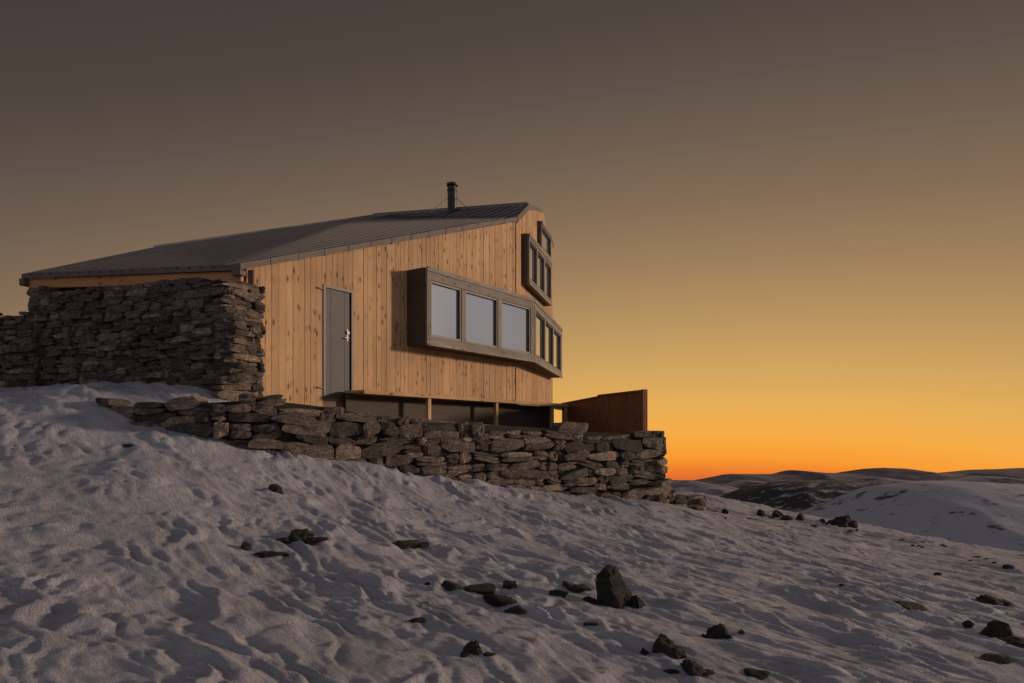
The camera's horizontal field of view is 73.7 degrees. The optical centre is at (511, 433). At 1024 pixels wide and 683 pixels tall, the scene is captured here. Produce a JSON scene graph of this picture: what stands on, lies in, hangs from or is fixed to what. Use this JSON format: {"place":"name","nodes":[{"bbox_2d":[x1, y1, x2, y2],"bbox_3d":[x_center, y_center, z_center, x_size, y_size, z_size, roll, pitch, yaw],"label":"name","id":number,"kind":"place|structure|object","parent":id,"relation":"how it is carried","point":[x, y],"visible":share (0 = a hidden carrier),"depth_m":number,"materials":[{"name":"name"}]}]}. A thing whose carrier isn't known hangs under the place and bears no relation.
{"place":"outdoors","nodes":[
{"label":"outdoors","id":0,"kind":"place"},
{"bbox_2d":[377,415,548,428],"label":"terrace ground","id":1,"kind":"structure","parent":0,"point":[439,421],"depth_m":12.25,"materials":[{"name":"stone"}]},
{"bbox_2d":[345,389,570,424],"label":"support frame","id":2,"kind":"structure","parent":1,"relation":"on","point":[552,406],"depth_m":14.93,"materials":[{"name":"brown wood"}]},
{"bbox_2d":[345,394,549,427],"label":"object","id":3,"kind":"object","parent":2,"relation":"attached to","point":[512,415],"visible":0.36,"depth_m":15.17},
{"bbox_2d":[561,389,647,432],"bbox_3d":[2.210,-0.407,17.551,0.191,1.215,4.365,0,0,-21],"label":"wooden fence","id":4,"kind":"object","parent":1,"relation":"on","point":[621,412],"visible":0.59,"depth_m":16.73,"materials":[{"name":"brown wood"}]},
{"bbox_2d":[0,381,1023,682],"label":"snow ground","id":5,"kind":"structure","parent":0,"point":[134,563],"depth_m":6.21,"materials":[{"name":"white snow"}]},
{"bbox_2d":[0,310,46,387],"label":"stone wall","id":6,"kind":"structure","parent":5,"relation":"on","point":[21,358],"depth_m":12.42,"materials":[{"name":"grey stone"}]},
{"bbox_2d":[27,277,265,401],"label":"cabin stone wall","id":7,"kind":"structure","parent":5,"relation":"on","point":[196,331],"depth_m":11.25,"materials":[{"name":"grey stone"}]},
{"bbox_2d":[29,271,243,287],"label":"eave fascia","id":8,"kind":"structure","parent":7,"relation":"on","point":[81,282],"depth_m":11.95,"materials":[{"name":"brown wood"}]},
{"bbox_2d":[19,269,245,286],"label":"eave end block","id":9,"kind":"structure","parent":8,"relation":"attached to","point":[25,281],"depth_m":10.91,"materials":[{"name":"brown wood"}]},
{"bbox_2d":[55,269,344,408],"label":"wall body","id":10,"kind":"structure","parent":5,"relation":"on","point":[326,403],"depth_m":12.36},
{"bbox_2d":[22,205,525,278],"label":"roof","id":11,"kind":"structure","parent":10,"relation":"on","point":[196,268],"depth_m":14.77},
{"bbox_2d":[29,205,526,274],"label":"roof battens","id":12,"kind":"object","parent":11,"relation":"on","point":[183,253],"visible":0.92,"depth_m":14.37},
{"bbox_2d":[154,202,528,246],"bbox_3d":[-4.532,-5.651,19.419,9.599,2.239,3.004,0,0,-12],"label":"ridge flashing","id":13,"kind":"object","parent":11,"relation":"on","point":[458,208],"visible":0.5,"depth_m":19.46,"materials":[{"name":"grey metal"}]},
{"bbox_2d":[428,182,469,232],"bbox_3d":[-1.509,-6.391,20.082,1.066,1.583,2.673,0,0,13],"label":"chimney pipe","id":14,"kind":"object","parent":11,"relation":"attached to","point":[452,195],"visible":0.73,"depth_m":19.48,"materials":[{"name":"black metal"}]},
{"bbox_2d":[239,204,553,269],"bbox_3d":[-0.984,-4.739,16.478,1.142,4.278,13.065,0,0,26],"label":"verge board","id":15,"kind":"object","parent":10,"relation":"on","point":[329,251],"visible":0.94,"depth_m":13.36,"materials":[{"name":"wood"}]},
{"bbox_2d":[246,210,552,406],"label":"larch cladding","id":16,"kind":"structure","parent":10,"relation":"attached to","point":[374,279],"depth_m":13.66,"materials":[{"name":"brown wood"}]},
{"bbox_2d":[323,284,353,400],"bbox_3d":[-3.210,-1.660,12.604,0.045,2.080,0.715,0,0,34],"label":"door frame","id":17,"kind":"object","parent":16,"relation":"attached to","point":[325,286],"visible":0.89,"depth_m":12.64,"materials":[{"name":"wood"}]},
{"bbox_2d":[326,288,349,397],"bbox_3d":[-3.222,-1.659,12.613,0.016,1.978,0.611,0,0,34],"label":"door leaf","id":18,"kind":"object","parent":17,"relation":"in","point":[337,346],"visible":0.95,"depth_m":12.61,"materials":[{"name":"grey wood"}]},
{"bbox_2d":[537,221,539,244],"bbox_3d":[0.954,-5.840,20.838,0.100,0.840,1.605,0,0,14],"label":"attic window box","id":19,"kind":"object","parent":16,"relation":"attached to","point":[538,231],"visible":0.3,"depth_m":20.05,"materials":[{"name":"wood"}]},
{"bbox_2d":[540,220,551,260],"bbox_3d":[1.030,-5.840,20.812,0.100,0.880,1.560,0,0,14],"label":"attic window surround","id":20,"kind":"object","parent":19,"relation":"attached to","point":[545,228],"visible":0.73,"depth_m":20.51,"materials":[{"name":"wood"}]},
{"bbox_2d":[542,227,549,255],"bbox_3d":[1.008,-5.840,20.825,0.070,0.596,1.401,0,0,14],"label":"attic window sash","id":21,"kind":"object","parent":20,"relation":"in","point":[545,233],"visible":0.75,"depth_m":21.39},
{"bbox_2d":[542,231,547,252],"bbox_3d":[0.979,-5.840,20.832,0.020,0.528,1.333,0,0,14],"label":"attic window glass","id":22,"kind":"object","parent":21,"relation":"in","point":[544,242],"visible":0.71,"depth_m":20.85,"materials":[{"name":"glass"}]},
{"bbox_2d":[407,267,558,377],"bbox_3d":[0.055,-2.600,17.916,1.381,1.560,8.931,0,0,22],"label":"bay box","id":23,"kind":"object","parent":10,"relation":"attached to","point":[415,307],"visible":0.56,"depth_m":14.02,"materials":[{"name":"brown wood"}]},
{"bbox_2d":[425,266,534,361],"bbox_3d":[-0.608,-2.600,15.505,0.100,1.600,4.044,0,0,34],"label":"bay window front surround","id":24,"kind":"object","parent":23,"relation":"attached to","point":[463,284],"visible":1,"depth_m":15.04,"materials":[{"name":"wood"}]},
{"bbox_2d":[431,281,529,352],"bbox_3d":[-0.632,-2.570,15.514,0.070,1.136,3.751,0,0,34],"label":"bay window front sash","id":25,"kind":"object","parent":24,"relation":"in","point":[479,295],"visible":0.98,"depth_m":15.39,"materials":[{"name":"wood"}]},
{"bbox_2d":[432,284,527,351],"bbox_3d":[-0.657,-2.570,15.531,0.020,1.068,3.683,0,0,34],"label":"bay window front glass","id":26,"kind":"object","parent":25,"relation":"in","point":[480,319],"visible":0.95,"depth_m":15.37,"materials":[{"name":"glass"}]},
{"bbox_2d":[533,299,562,377],"bbox_3d":[1.065,-2.600,19.632,0.100,1.600,5.036,0,0,12],"label":"bay window end surround","id":27,"kind":"object","parent":23,"relation":"attached to","point":[542,312],"visible":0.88,"depth_m":18.85,"materials":[{"name":"brown wood"}]},
{"bbox_2d":[536,312,559,369],"bbox_3d":[1.037,-2.570,19.620,0.070,1.136,4.465,0,0,12],"label":"bay window end sash","id":28,"kind":"object","parent":27,"relation":"in","point":[548,325],"visible":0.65,"depth_m":20.19,"materials":[{"name":"wood"}]},
{"bbox_2d":[536,316,557,367],"bbox_3d":[1.007,-2.570,19.626,0.020,1.068,4.397,0,0,12],"label":"bay window end glass","id":29,"kind":"object","parent":28,"relation":"in","point":[539,339],"visible":0.43,"depth_m":19.64,"materials":[{"name":"clear glass"}]},
{"bbox_2d":[521,233,548,305],"bbox_3d":[0.697,-4.635,19.628,0.180,1.330,3.253,0,0,14],"label":"window box","id":30,"kind":"object","parent":10,"relation":"attached to","point":[524,261],"visible":0.55,"depth_m":18.05,"materials":[{"name":"brown wood"}]},
{"bbox_2d":[527,232,551,305],"bbox_3d":[0.812,-4.635,19.592,0.100,1.370,3.208,0,0,14],"label":"window surround","id":31,"kind":"object","parent":30,"relation":"attached to","point":[536,289],"visible":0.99,"depth_m":19.08,"materials":[{"name":"brown wood"}]},
{"bbox_2d":[530,242,549,297],"bbox_3d":[0.789,-4.635,19.606,0.070,1.006,3.049,0,0,14],"label":"window sash","id":32,"kind":"object","parent":31,"relation":"attached to","point":[539,255],"depth_m":20.00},
{"bbox_2d":[530,246,547,295],"bbox_3d":[0.760,-4.635,19.613,0.020,0.938,2.981,0,0,14],"label":"window glass","id":33,"kind":"object","parent":32,"relation":"in","point":[539,270],"visible":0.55,"depth_m":19.71,"materials":[{"name":"glass"}]},
{"bbox_2d":[268,484,283,493],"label":"rock","id":34,"kind":"object","parent":5,"relation":"on","point":[277,488],"visible":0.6,"depth_m":8.22,"materials":[{"name":"grey stone"}]},
{"bbox_2d":[276,528,328,544],"bbox_3d":[-2.009,1.029,6.600,0.487,0.223,0.321,0,0,0],"label":"boulder","id":35,"kind":"object","parent":5,"relation":"on","point":[305,536],"visible":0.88,"depth_m":6.53,"materials":[{"name":"grey stone"}]},
{"bbox_2d":[94,393,672,502],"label":"retaining stone wall","id":36,"kind":"structure","parent":5,"relation":"on","point":[568,458],"depth_m":11.01,"materials":[{"name":"grey stone"}]},
{"bbox_2d":[392,540,429,548],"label":"boulder","id":37,"kind":"object","parent":5,"relation":"on","point":[407,544],"visible":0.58,"depth_m":7.30,"materials":[{"name":"grey stone"}]},
{"bbox_2d":[460,640,495,657],"bbox_3d":[-0.208,1.339,4.175,0.227,0.143,0.128,0,0,0],"label":"boulder","id":38,"kind":"object","parent":5,"relation":"on","point":[472,647],"visible":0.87,"depth_m":4.16,"materials":[{"name":"grey stone"}]},
{"bbox_2d":[122,444,1017,679],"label":"scattered rocks","id":39,"kind":"object","parent":5,"relation":"on","point":[487,591],"visible":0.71,"depth_m":5.86,"materials":[{"name":"grey stone"}]},
{"bbox_2d":[583,565,646,608],"bbox_3d":[0.884,1.538,5.993,0.591,0.765,0.312,0,0,0],"label":"boulder","id":40,"kind":"object","parent":5,"relation":"on","point":[613,590],"visible":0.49,"depth_m":5.92,"materials":[{"name":"grey stone"}]},
{"bbox_2d":[640,633,686,659],"bbox_3d":[1.027,1.491,4.691,0.337,0.208,0.198,0,0,0],"label":"boulder","id":41,"kind":"object","parent":5,"relation":"on","point":[665,644],"visible":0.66,"depth_m":4.62,"materials":[{"name":"grey stone"}]},
{"bbox_2d":[665,490,706,510],"bbox_3d":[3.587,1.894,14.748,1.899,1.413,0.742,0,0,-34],"label":"rock","id":42,"kind":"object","parent":5,"relation":"on","point":[694,502],"depth_m":14.60,"materials":[{"name":"grey stone"}]},
{"bbox_2d":[663,659,714,676],"bbox_3d":[1.132,1.523,4.380,0.333,0.144,0.184,0,0,0],"label":"boulder","id":43,"kind":"object","parent":5,"relation":"on","point":[691,668],"visible":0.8,"depth_m":4.34,"materials":[{"name":"grey stone"}]},
{"bbox_2d":[701,623,732,639],"bbox_3d":[1.585,1.562,5.258,0.254,0.224,0.122,0,0,13],"label":"boulder","id":44,"kind":"object","parent":5,"relation":"on","point":[718,631],"visible":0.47,"depth_m":5.21,"materials":[{"name":"grey stone"}]},
{"bbox_2d":[822,515,857,528],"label":"boulder","id":45,"kind":"object","parent":5,"relation":"on","point":[843,521],"visible":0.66,"depth_m":17.26,"materials":[{"name":"grey stone"}]},
{"bbox_2d":[976,594,1012,606],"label":"boulder","id":46,"kind":"object","parent":5,"relation":"on","point":[988,599],"visible":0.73,"depth_m":8.12,"materials":[{"name":"grey stone"}]},
{"bbox_2d":[979,620,1013,637],"bbox_3d":[4.318,1.843,6.110,0.340,0.353,0.187,0,0,0],"label":"boulder","id":47,"kind":"object","parent":5,"relation":"on","point":[993,628],"visible":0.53,"depth_m":6.07,"materials":[{"name":"grey stone"}]},
{"bbox_2d":[994,636,1023,647],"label":"boulder","id":48,"kind":"object","parent":5,"relation":"on","point":[1016,641],"visible":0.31,"depth_m":5.98,"materials":[{"name":"grey stone"}]},
{"bbox_2d":[0,0,1023,479],"label":"sky","id":49,"kind":"structure","parent":0,"point":[795,226],"materials":[{"name":"orange"}]},
{"bbox_2d":[720,480,891,511],"bbox_3d":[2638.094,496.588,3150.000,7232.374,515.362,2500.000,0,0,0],"label":"rocky hill","id":50,"kind":"structure","parent":0,"point":[796,496],"depth_m":3247.26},
{"bbox_2d":[670,475,1023,496],"bbox_3d":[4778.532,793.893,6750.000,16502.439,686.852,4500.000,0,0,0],"label":"mountain range","id":51,"kind":"structure","parent":0,"point":[720,489],"depth_m":6949.24,"materials":[{"name":"white snow"}]},
{"bbox_2d":[672,468,1023,483],"bbox_3d":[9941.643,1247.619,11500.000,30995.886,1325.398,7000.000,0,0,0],"label":"distant mountains","id":52,"kind":"structure","parent":0,"point":[891,473],"depth_m":11132.39,"materials":[{"name":"white snow"}]},
{"bbox_2d":[795,481,1023,551],"bbox_3d":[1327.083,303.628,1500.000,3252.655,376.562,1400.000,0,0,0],"label":"snow hill","id":53,"kind":"structure","parent":0,"point":[983,514],"depth_m":1442.88,"materials":[{"name":"white snow"}]}
]}

